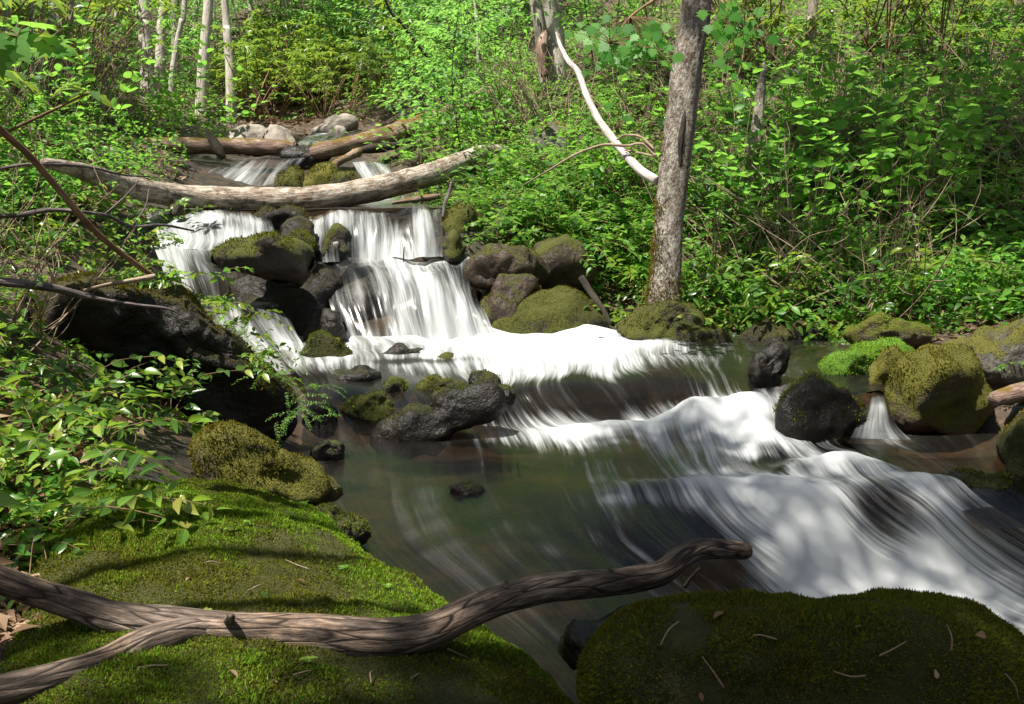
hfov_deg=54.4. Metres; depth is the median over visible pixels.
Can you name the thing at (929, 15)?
fern
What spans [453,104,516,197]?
shrub
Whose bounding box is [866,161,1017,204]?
shrub
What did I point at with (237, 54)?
shrub
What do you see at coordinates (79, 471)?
shrub
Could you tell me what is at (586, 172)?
shrub
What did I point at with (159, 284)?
shrub
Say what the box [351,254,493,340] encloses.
waterfall
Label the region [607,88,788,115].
shrub
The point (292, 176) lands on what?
boulder
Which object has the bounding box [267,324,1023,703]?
stream
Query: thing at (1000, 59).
twig tangle
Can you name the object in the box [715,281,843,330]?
shrub
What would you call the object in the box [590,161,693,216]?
fern
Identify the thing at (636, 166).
bleached branch
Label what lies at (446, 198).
lichened stick
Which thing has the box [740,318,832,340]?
boulder
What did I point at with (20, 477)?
shrub
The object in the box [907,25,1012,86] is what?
shrub
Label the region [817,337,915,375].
boulder
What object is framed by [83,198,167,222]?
shrub
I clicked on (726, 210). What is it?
shrub
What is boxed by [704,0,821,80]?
twig tangle
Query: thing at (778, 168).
fern
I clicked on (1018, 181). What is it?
shrub
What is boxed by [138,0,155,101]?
tree
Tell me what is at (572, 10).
maple sapling
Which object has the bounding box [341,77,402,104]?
shrub
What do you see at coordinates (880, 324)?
boulder
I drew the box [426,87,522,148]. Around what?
shrub
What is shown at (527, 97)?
twig tangle
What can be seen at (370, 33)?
tree
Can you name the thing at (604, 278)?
shrub
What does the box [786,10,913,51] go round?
fern
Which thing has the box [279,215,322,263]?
boulder
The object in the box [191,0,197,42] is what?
tree
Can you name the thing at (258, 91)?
shrub
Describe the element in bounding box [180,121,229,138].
shrub
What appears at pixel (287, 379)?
fern
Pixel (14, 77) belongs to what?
leafy branch
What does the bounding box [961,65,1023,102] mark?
shrub
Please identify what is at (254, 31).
evergreen shrub
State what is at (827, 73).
shrub
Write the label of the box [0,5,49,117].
shrub
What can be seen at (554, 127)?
boulder
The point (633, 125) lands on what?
shrub
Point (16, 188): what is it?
shrub
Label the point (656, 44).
fern
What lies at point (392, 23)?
maple sapling
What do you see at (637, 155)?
twig tangle
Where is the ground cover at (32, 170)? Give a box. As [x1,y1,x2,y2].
[0,0,1023,567]
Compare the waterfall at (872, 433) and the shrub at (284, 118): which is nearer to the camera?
the waterfall at (872, 433)
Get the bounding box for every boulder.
[7,270,298,445]
[186,418,342,504]
[209,229,315,287]
[224,124,265,155]
[226,263,341,353]
[250,204,309,233]
[261,124,295,159]
[274,163,305,186]
[279,144,331,169]
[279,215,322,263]
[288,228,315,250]
[299,329,352,357]
[301,399,337,425]
[303,161,337,186]
[303,306,348,342]
[309,439,344,460]
[311,113,358,137]
[314,501,372,545]
[321,223,355,269]
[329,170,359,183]
[333,365,381,381]
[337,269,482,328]
[339,389,393,420]
[371,381,506,440]
[382,342,422,354]
[382,376,409,392]
[415,372,464,389]
[439,201,483,233]
[442,229,465,268]
[464,243,551,289]
[468,369,515,404]
[477,274,541,325]
[491,284,608,333]
[524,120,573,160]
[533,234,596,289]
[558,605,626,669]
[574,585,1023,703]
[616,299,705,339]
[679,323,732,342]
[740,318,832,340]
[747,340,790,387]
[772,369,870,448]
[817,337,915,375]
[842,310,935,348]
[868,344,903,395]
[881,343,995,435]
[942,316,1023,390]
[948,465,1018,489]
[995,408,1023,475]
[1004,402,1023,424]
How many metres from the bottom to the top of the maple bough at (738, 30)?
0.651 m
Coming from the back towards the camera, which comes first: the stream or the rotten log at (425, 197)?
the rotten log at (425, 197)
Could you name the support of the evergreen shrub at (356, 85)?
on the ground at (202, 170)
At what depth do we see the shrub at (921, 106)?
6.92 m
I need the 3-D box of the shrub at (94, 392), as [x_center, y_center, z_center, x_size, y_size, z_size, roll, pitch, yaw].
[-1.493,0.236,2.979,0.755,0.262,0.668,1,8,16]
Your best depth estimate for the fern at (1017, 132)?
7.50 m
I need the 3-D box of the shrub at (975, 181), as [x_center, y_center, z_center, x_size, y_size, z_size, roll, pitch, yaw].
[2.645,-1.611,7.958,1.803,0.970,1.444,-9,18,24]
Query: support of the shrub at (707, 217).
on the ground at (202, 170)
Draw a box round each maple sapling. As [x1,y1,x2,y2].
[55,0,185,67]
[86,0,199,121]
[116,0,202,48]
[130,0,221,64]
[154,0,274,96]
[168,0,246,56]
[169,0,268,79]
[181,0,276,49]
[270,0,381,69]
[292,0,352,24]
[295,0,435,75]
[299,0,382,35]
[300,0,398,80]
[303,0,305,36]
[304,0,387,35]
[319,0,407,17]
[321,0,410,85]
[328,0,398,48]
[329,1,423,54]
[330,0,456,97]
[345,0,474,53]
[347,0,459,98]
[356,1,449,29]
[369,0,522,151]
[371,19,449,111]
[377,0,513,83]
[382,30,464,114]
[383,0,484,65]
[393,0,516,131]
[395,0,499,79]
[401,0,498,55]
[403,1,515,124]
[429,0,531,62]
[469,0,597,59]
[500,0,527,54]
[511,0,655,74]
[558,0,677,86]
[566,0,669,52]
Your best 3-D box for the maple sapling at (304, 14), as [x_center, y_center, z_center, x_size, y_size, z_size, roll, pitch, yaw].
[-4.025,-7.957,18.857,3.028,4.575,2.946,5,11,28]
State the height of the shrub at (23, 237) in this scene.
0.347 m
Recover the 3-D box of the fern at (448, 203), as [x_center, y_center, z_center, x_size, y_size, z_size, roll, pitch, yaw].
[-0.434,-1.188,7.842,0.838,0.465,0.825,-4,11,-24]
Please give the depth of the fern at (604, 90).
9.52 m
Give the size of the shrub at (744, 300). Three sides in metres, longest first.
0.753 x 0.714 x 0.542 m
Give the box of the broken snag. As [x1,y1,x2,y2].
[205,127,225,159]
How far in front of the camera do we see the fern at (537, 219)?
7.40 m
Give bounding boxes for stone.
[331,125,347,139]
[438,352,453,358]
[449,479,485,494]
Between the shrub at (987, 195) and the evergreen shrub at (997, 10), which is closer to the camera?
the shrub at (987, 195)
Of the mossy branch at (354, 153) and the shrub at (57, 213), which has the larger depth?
the mossy branch at (354, 153)
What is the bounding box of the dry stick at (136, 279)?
[83,273,155,291]
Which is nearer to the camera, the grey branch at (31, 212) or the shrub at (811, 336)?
the grey branch at (31, 212)
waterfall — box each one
[150,210,262,249]
[154,245,241,326]
[207,310,303,369]
[226,156,301,183]
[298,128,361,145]
[310,204,442,263]
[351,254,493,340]
[358,162,388,199]
[862,403,893,438]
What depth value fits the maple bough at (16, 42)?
2.49 m
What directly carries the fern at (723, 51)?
on the ground at (202, 170)
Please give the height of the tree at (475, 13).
8.904 m
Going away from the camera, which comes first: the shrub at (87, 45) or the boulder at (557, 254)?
the boulder at (557, 254)
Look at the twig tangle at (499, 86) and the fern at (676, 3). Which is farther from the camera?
the fern at (676, 3)
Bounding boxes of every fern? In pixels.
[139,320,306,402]
[234,348,350,416]
[268,387,340,448]
[362,130,419,164]
[391,142,443,162]
[400,82,527,154]
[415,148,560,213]
[415,159,509,213]
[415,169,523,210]
[425,171,491,218]
[429,88,515,132]
[440,213,566,248]
[441,172,583,232]
[447,142,579,189]
[452,168,561,199]
[452,185,570,226]
[453,124,545,167]
[454,187,548,241]
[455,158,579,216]
[457,39,533,84]
[462,79,522,114]
[474,135,623,215]
[477,116,578,155]
[477,195,581,238]
[482,196,584,239]
[483,57,573,113]
[484,54,534,69]
[489,138,613,169]
[497,107,626,149]
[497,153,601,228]
[499,51,571,95]
[501,81,578,121]
[503,126,628,168]
[510,29,599,80]
[513,13,566,46]
[515,183,621,244]
[516,174,651,233]
[517,202,616,262]
[523,54,646,96]
[529,95,660,186]
[529,209,641,258]
[532,63,657,99]
[539,76,652,124]
[543,61,668,97]
[546,82,666,125]
[549,198,705,287]
[554,67,718,117]
[555,139,619,197]
[557,210,651,262]
[562,0,584,11]
[563,210,695,270]
[565,62,670,80]
[568,180,709,254]
[571,61,619,112]
[572,111,634,171]
[572,208,642,263]
[573,106,663,134]
[576,127,658,155]
[581,128,653,167]
[583,172,705,254]
[585,143,707,190]
[586,199,653,257]
[587,71,668,121]
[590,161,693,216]
[592,208,686,270]
[592,230,704,277]
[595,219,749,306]
[600,19,679,65]
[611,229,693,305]
[612,167,691,187]
[617,2,675,43]
[630,0,679,14]
[630,153,690,209]
[651,48,750,104]
[654,104,780,166]
[667,17,760,65]
[682,285,754,322]
[690,125,792,179]
[697,68,780,117]
[698,76,831,121]
[703,168,817,232]
[712,53,803,81]
[715,162,875,224]
[722,11,806,54]
[725,113,841,198]
[732,211,871,310]
[733,82,872,141]
[740,0,807,11]
[756,1,878,35]
[756,39,884,68]
[758,38,915,83]
[762,1,863,34]
[768,1,832,55]
[768,237,993,321]
[781,76,849,114]
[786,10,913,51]
[797,0,889,7]
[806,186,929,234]
[831,185,955,252]
[835,49,956,97]
[849,0,960,23]
[849,143,1018,184]
[869,6,943,32]
[873,34,996,69]
[877,1,975,28]
[878,20,1022,86]
[878,171,1021,223]
[881,2,1023,48]
[884,40,975,78]
[889,137,1019,196]
[919,232,1021,318]
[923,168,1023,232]
[931,1,1016,12]
[931,5,1007,21]
[932,11,1023,46]
[933,31,1023,59]
[940,118,1023,163]
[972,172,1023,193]
[979,5,1023,49]
[981,129,1023,153]
[988,74,1023,114]
[992,361,1023,370]
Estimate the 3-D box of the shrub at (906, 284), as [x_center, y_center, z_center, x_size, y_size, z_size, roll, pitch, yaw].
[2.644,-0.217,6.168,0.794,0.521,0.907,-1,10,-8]
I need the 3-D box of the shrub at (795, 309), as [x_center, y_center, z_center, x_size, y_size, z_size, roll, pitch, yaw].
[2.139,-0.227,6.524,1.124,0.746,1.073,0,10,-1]
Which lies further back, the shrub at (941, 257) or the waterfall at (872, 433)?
the shrub at (941, 257)
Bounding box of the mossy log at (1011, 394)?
[988,382,1023,406]
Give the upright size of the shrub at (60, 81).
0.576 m
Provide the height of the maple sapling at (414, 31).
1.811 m
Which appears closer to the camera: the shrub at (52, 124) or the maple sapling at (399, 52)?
the shrub at (52, 124)
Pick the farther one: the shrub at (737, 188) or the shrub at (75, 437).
the shrub at (737, 188)
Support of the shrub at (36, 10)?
on the ground at (202, 170)
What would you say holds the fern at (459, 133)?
on the ground at (202, 170)
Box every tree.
[3,4,12,90]
[31,2,34,102]
[38,2,56,84]
[66,2,72,77]
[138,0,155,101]
[154,0,167,102]
[167,0,186,100]
[171,0,179,80]
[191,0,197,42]
[195,0,213,114]
[221,0,236,123]
[247,0,253,29]
[289,0,293,16]
[366,0,375,91]
[384,0,449,128]
[473,2,479,68]
[505,0,509,28]
[529,0,567,98]
[644,0,711,305]
[738,62,766,216]
[804,0,817,61]
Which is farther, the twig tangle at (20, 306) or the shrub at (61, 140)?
the shrub at (61, 140)
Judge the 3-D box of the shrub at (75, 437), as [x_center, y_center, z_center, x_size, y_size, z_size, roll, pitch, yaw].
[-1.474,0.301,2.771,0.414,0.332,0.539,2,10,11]
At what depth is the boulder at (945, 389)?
4.61 m
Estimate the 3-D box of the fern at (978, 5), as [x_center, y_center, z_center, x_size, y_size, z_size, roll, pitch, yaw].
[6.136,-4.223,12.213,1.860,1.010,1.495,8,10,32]
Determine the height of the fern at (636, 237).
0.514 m
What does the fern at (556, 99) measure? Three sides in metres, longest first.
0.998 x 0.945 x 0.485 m
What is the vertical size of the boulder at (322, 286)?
0.684 m
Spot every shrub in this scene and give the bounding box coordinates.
[0,0,83,107]
[0,0,99,67]
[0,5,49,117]
[0,16,15,31]
[0,98,145,170]
[0,149,61,183]
[0,169,60,209]
[0,183,68,207]
[0,188,119,252]
[0,198,47,239]
[0,228,30,356]
[0,245,60,270]
[0,256,135,426]
[0,273,33,316]
[0,317,113,395]
[0,351,182,442]
[0,357,94,403]
[0,375,98,489]
[0,382,146,431]
[0,386,108,485]
[0,399,137,526]
[0,404,117,450]
[0,426,181,532]
[0,432,88,485]
[0,433,111,529]
[0,442,169,539]
[0,456,78,489]
[0,486,213,570]
[0,501,91,608]
[0,502,109,569]
[0,533,79,568]
[1,0,75,29]
[1,17,89,88]
[1,164,98,247]
[1,191,93,256]
[2,3,123,99]
[2,103,65,125]
[2,171,83,196]
[2,228,99,262]
[2,404,155,488]
[3,8,37,82]
[3,115,83,135]
[7,365,212,448]
[8,161,117,242]
[12,0,178,124]
[12,101,172,173]
[13,257,120,292]
[14,0,134,70]
[15,459,231,573]
[16,164,115,209]
[19,0,100,43]
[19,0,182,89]
[19,1,190,145]
[19,74,154,166]
[23,194,144,222]
[24,220,129,272]
[26,69,122,109]
[28,108,114,169]
[28,356,202,437]
[38,181,114,238]
[46,61,114,96]
[51,101,185,151]
[55,238,173,285]
[56,184,129,250]
[62,218,135,263]
[67,182,155,262]
[72,10,133,56]
[80,357,192,438]
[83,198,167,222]
[90,30,288,137]
[94,365,269,442]
[95,82,181,136]
[97,0,136,21]
[98,65,165,106]
[99,208,169,238]
[100,25,199,69]
[101,100,194,136]
[101,220,180,265]
[102,41,264,131]
[109,233,238,289]
[109,248,179,277]
[121,215,183,256]
[125,218,253,330]
[141,205,197,234]
[142,75,226,136]
[156,75,191,105]
[157,74,223,134]
[159,92,207,113]
[161,265,253,362]
[167,197,239,217]
[172,71,230,134]
[180,44,315,115]
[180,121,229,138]
[183,82,224,106]
[186,95,267,127]
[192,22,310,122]
[201,299,291,349]
[209,43,351,121]
[212,67,299,109]
[214,35,252,70]
[218,35,289,105]
[236,9,345,94]
[237,22,309,95]
[237,324,302,373]
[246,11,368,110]
[250,87,330,120]
[269,36,360,117]
[274,15,355,95]
[296,39,397,111]
[297,11,389,99]
[314,16,395,82]
[325,89,401,119]
[332,83,466,166]
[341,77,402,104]
[347,19,446,113]
[357,0,459,101]
[371,55,516,141]
[380,79,513,159]
[391,137,507,203]
[393,83,505,154]
[397,39,577,143]
[406,119,512,184]
[408,50,480,118]
[418,189,558,240]
[424,56,539,145]
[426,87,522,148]
[428,130,564,208]
[432,135,554,201]
[439,81,523,116]
[447,134,592,175]
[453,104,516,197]
[455,184,618,243]
[456,119,658,186]
[458,187,549,232]
[463,144,598,243]
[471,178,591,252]
[472,159,605,205]
[473,67,604,142]
[481,119,706,185]
[484,110,581,175]
[493,20,578,72]
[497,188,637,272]
[499,150,619,226]
[500,96,587,131]
[510,77,576,108]
[511,163,638,244]
[520,71,615,126]
[520,127,623,213]
[520,155,653,208]
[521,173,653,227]
[522,26,663,97]
[525,122,607,193]
[525,186,684,277]
[526,3,661,66]
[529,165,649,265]
[532,200,631,258]
[540,204,653,251]
[542,122,656,194]
[542,124,654,194]
[556,107,663,174]
[559,153,655,231]
[573,75,660,97]
[575,269,641,293]
[577,0,626,13]
[577,211,645,324]
[581,202,695,324]
[582,1,632,28]
[584,285,645,326]
[588,17,675,36]
[590,45,883,222]
[595,219,714,289]
[600,252,697,293]
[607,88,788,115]
[611,14,812,152]
[611,280,717,318]
[626,112,771,149]
[626,266,686,299]
[637,147,815,259]
[646,37,769,79]
[646,71,903,238]
[646,198,770,277]
[668,0,859,70]
[671,0,808,61]
[674,300,739,336]
[681,264,740,313]
[681,267,744,325]
[682,167,830,253]
[682,237,818,299]
[683,278,783,301]
[685,254,858,328]
[686,139,810,212]
[688,269,803,317]
[689,268,770,336]
[689,286,731,304]
[690,149,815,202]
[691,88,901,240]
[692,55,834,158]
[693,36,904,209]
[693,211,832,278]
[694,254,838,332]
[694,298,776,329]
[699,190,777,252]
[700,96,876,243]
[703,261,812,332]
[704,132,833,202]
[704,191,857,270]
[705,241,793,325]
[706,213,801,263]
[708,26,871,143]
[710,123,868,191]
[711,0,792,42]
[712,140,913,267]
[712,280,807,315]
[713,184,828,276]
[713,247,879,306]
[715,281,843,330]
[717,260,813,333]
[720,66,931,188]
[727,28,1020,204]
[727,42,847,96]
[728,246,858,327]
[729,119,844,182]
[731,242,847,305]
[737,128,916,237]
[738,258,938,341]
[739,238,900,308]
[740,257,935,343]
[744,216,929,297]
[745,274,826,318]
[747,6,936,79]
[750,154,865,248]
[752,0,861,50]
[755,263,859,306]
[757,14,967,141]
[757,179,873,200]
[760,223,883,277]
[762,69,861,160]
[763,14,901,88]
[763,73,1023,247]
[768,23,970,143]
[770,201,927,268]
[772,0,836,9]
[773,35,890,146]
[774,221,915,274]
[774,257,863,341]
[781,72,928,206]
[781,219,991,342]
[782,25,958,180]
[782,259,898,321]
[784,122,919,235]
[784,283,983,343]
[789,267,825,298]
[794,138,984,187]
[797,73,954,126]
[808,209,956,259]
[812,0,960,68]
[812,0,996,85]
[813,156,919,201]
[813,263,971,341]
[814,6,1023,137]
[816,212,1016,279]
[817,161,996,272]
[817,238,958,314]
[818,0,872,26]
[819,302,946,341]
[824,112,1023,240]
[825,60,1023,208]
[829,160,952,196]
[830,220,939,237]
[833,245,1022,295]
[840,79,976,206]
[841,2,919,49]
[843,129,963,180]
[847,102,1011,141]
[847,225,939,300]
[849,87,969,150]
[849,255,1023,311]
[853,55,975,237]
[854,0,960,51]
[855,0,1023,73]
[858,90,1023,180]
[859,80,989,152]
[861,60,1010,198]
[861,229,1003,319]
[865,158,1011,244]
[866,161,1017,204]
[869,230,980,313]
[869,271,1021,343]
[878,161,979,203]
[880,268,1018,319]
[882,268,1022,302]
[885,279,1023,325]
[886,36,1023,82]
[890,186,1013,270]
[893,242,1023,337]
[894,143,1022,234]
[895,252,994,281]
[904,130,1001,178]
[904,132,1023,204]
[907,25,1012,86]
[915,222,1023,299]
[918,239,1023,287]
[928,257,1023,320]
[929,0,974,23]
[934,16,1023,177]
[935,81,1023,134]
[936,176,1023,238]
[945,189,1023,244]
[946,204,1023,267]
[947,255,1023,309]
[954,43,1023,96]
[957,245,1023,324]
[959,186,1020,247]
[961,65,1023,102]
[967,210,1023,241]
[971,2,1022,70]
[974,167,1023,175]
[983,0,1023,17]
[990,63,1023,104]
[993,10,1023,29]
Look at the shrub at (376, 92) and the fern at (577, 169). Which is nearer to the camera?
the fern at (577, 169)
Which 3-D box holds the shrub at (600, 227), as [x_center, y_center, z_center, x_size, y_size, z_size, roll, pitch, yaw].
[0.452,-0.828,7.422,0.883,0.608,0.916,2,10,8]
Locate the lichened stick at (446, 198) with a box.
[441,182,453,217]
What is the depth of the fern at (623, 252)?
7.39 m
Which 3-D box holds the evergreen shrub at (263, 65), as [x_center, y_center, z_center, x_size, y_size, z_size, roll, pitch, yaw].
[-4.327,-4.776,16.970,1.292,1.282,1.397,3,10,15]
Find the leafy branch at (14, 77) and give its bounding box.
[0,0,118,137]
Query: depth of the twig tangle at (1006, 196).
6.89 m
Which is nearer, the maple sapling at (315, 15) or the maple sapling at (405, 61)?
the maple sapling at (405, 61)
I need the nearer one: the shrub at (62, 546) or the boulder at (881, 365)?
the shrub at (62, 546)
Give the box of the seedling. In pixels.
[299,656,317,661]
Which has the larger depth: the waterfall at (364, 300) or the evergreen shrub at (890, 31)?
the evergreen shrub at (890, 31)
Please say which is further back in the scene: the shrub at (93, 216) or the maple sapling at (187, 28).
the maple sapling at (187, 28)
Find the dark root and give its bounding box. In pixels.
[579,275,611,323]
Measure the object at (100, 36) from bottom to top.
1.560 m
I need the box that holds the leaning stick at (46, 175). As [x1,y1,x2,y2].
[0,125,153,274]
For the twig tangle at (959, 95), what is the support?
on the ground at (202, 170)
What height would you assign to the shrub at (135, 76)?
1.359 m
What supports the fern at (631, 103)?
on the ground at (202, 170)
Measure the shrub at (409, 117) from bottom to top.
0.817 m
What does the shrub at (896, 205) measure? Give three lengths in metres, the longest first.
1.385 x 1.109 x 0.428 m
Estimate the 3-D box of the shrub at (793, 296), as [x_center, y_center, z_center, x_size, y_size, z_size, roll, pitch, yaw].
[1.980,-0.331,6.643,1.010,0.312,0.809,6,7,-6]
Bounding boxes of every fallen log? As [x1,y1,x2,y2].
[40,144,513,216]
[128,136,298,155]
[309,105,461,158]
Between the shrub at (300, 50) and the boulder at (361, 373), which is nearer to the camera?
the boulder at (361, 373)
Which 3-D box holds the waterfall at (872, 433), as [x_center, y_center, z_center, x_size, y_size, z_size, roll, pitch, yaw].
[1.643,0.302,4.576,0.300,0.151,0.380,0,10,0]
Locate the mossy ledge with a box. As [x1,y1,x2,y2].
[0,475,573,703]
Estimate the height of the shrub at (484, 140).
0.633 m
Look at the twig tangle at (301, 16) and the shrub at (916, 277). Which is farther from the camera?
the twig tangle at (301, 16)
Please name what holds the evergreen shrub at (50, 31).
on the ground at (202, 170)
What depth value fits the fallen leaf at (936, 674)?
1.58 m
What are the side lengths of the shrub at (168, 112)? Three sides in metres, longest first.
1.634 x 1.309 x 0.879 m
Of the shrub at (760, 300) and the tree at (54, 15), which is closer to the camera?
the shrub at (760, 300)
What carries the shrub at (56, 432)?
on the ground at (202, 170)
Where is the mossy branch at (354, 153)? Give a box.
[332,147,362,166]
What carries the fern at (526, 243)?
on the ground at (202, 170)
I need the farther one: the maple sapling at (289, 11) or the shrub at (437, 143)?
the maple sapling at (289, 11)
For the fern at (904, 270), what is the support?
on the ground at (202, 170)
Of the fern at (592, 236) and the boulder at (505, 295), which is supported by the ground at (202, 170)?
the fern at (592, 236)
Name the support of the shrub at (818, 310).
on the ground at (202, 170)
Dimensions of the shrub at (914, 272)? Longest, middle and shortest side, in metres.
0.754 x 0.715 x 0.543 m
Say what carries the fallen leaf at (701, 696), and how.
on the boulder at (626, 657)
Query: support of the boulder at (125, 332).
on the ground at (202, 170)
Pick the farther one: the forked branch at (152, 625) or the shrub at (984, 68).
the shrub at (984, 68)
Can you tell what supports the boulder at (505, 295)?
on the boulder at (558, 308)
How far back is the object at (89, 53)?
11.43 m
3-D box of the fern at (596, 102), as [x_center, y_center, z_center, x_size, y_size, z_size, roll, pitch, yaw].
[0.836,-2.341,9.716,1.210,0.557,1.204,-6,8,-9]
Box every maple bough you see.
[0,21,76,77]
[564,0,683,76]
[696,0,779,79]
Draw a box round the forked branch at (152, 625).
[0,538,752,703]
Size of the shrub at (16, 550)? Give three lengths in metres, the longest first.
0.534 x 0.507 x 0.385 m
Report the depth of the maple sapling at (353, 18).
17.82 m
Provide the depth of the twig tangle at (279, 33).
18.65 m
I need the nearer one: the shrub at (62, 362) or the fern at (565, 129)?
the shrub at (62, 362)
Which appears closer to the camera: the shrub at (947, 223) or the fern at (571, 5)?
the shrub at (947, 223)
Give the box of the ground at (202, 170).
[0,0,1023,662]
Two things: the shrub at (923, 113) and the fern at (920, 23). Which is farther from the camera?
the fern at (920, 23)
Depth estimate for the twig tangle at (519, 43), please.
12.22 m
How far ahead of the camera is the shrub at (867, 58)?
9.81 m
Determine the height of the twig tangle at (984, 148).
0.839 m
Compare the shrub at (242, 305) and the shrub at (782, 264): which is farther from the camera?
the shrub at (782, 264)
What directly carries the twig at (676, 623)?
on the boulder at (626, 657)
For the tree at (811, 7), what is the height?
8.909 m
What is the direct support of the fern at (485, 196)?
on the ground at (202, 170)
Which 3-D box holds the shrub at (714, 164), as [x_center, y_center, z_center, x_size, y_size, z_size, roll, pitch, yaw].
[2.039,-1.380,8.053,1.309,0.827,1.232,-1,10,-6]
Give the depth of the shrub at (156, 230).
6.54 m
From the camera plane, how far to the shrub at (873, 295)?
6.16 m
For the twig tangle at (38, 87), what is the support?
on the ground at (202, 170)
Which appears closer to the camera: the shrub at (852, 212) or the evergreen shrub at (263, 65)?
the shrub at (852, 212)
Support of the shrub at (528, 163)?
on the ground at (202, 170)
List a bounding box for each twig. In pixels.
[0,163,150,176]
[137,664,167,667]
[293,670,314,675]
[447,648,468,658]
[660,621,678,644]
[702,656,723,687]
[754,634,776,639]
[833,671,865,677]
[879,641,906,655]
[946,624,952,650]
[1004,673,1018,698]
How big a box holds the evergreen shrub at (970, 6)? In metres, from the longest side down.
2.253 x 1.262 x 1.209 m
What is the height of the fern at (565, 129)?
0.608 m
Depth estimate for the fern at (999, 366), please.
4.76 m
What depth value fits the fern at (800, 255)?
6.67 m
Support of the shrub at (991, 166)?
on the ground at (202, 170)
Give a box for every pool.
[152,197,446,209]
[843,433,1023,528]
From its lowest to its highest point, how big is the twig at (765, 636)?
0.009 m
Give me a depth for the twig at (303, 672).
1.80 m
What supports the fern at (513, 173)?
on the ground at (202, 170)
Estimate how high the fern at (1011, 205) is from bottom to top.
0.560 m
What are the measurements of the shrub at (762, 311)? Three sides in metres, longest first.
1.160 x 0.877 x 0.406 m
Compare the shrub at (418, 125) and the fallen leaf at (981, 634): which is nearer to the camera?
the fallen leaf at (981, 634)
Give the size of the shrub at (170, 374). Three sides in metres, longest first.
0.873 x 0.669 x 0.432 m
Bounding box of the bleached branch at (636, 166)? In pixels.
[524,32,657,184]
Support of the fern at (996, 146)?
on the ground at (202, 170)
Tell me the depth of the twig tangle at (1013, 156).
7.45 m
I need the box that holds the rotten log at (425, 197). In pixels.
[392,194,441,204]
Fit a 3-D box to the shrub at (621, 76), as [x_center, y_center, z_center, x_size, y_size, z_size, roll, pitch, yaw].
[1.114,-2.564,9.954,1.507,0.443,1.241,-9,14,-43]
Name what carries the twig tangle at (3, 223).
on the ground at (202, 170)
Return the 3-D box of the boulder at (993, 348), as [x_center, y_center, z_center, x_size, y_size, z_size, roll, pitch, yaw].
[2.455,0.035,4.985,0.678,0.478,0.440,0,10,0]
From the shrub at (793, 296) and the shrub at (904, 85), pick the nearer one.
the shrub at (793, 296)
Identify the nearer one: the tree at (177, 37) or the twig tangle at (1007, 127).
the twig tangle at (1007, 127)
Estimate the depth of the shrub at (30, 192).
6.24 m
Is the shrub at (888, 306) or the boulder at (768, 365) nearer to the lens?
the boulder at (768, 365)
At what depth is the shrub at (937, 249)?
6.56 m
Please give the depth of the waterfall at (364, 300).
6.79 m
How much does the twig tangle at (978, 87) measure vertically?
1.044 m
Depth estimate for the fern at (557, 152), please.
8.31 m
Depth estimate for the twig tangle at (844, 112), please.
7.68 m
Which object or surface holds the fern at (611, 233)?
on the ground at (202, 170)
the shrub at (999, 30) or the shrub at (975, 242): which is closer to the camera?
the shrub at (975, 242)
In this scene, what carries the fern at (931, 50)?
on the ground at (202, 170)
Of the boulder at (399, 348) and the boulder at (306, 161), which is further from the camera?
the boulder at (306, 161)
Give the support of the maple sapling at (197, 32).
on the ground at (202, 170)
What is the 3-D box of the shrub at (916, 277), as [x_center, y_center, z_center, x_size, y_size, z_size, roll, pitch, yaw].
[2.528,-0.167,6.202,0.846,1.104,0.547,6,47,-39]
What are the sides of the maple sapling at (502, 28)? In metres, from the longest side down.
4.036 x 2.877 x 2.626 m
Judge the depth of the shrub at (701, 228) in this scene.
7.13 m
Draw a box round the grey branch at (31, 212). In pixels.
[0,180,193,231]
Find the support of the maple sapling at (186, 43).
on the ground at (202, 170)
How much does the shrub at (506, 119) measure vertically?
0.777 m
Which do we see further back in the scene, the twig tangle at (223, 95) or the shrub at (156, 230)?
the twig tangle at (223, 95)
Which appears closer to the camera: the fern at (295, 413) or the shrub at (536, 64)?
the fern at (295, 413)
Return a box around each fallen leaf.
[699,693,703,701]
[713,611,722,618]
[934,670,938,677]
[975,631,985,637]
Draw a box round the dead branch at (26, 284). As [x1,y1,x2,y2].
[0,277,181,315]
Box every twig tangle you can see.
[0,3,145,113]
[0,15,77,132]
[0,45,70,118]
[0,57,44,140]
[0,94,118,288]
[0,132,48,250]
[0,157,151,354]
[0,172,35,277]
[3,235,140,341]
[10,0,86,73]
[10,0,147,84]
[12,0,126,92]
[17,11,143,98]
[26,23,153,130]
[35,36,145,115]
[50,30,168,131]
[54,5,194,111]
[64,0,115,28]
[94,2,169,51]
[95,5,257,87]
[107,21,237,86]
[154,44,192,82]
[190,41,280,116]
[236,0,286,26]
[237,1,308,55]
[262,1,333,38]
[363,23,401,91]
[408,22,527,80]
[437,7,569,146]
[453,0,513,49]
[459,1,599,130]
[462,37,597,150]
[463,29,614,133]
[487,0,577,75]
[552,18,734,132]
[564,26,702,141]
[583,99,729,206]
[624,0,753,129]
[625,78,793,220]
[630,0,937,139]
[642,156,836,299]
[682,115,859,299]
[684,164,851,319]
[691,100,924,268]
[696,100,788,205]
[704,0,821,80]
[729,162,996,324]
[739,189,932,307]
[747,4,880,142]
[747,160,961,320]
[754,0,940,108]
[763,40,925,175]
[785,38,947,181]
[805,131,977,266]
[810,63,1023,222]
[829,104,959,232]
[848,168,956,285]
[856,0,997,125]
[894,38,1023,158]
[899,100,1022,209]
[907,132,1023,238]
[913,25,1023,142]
[919,0,1023,101]
[927,56,1023,185]
[939,63,1023,179]
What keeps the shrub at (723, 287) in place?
on the ground at (202, 170)

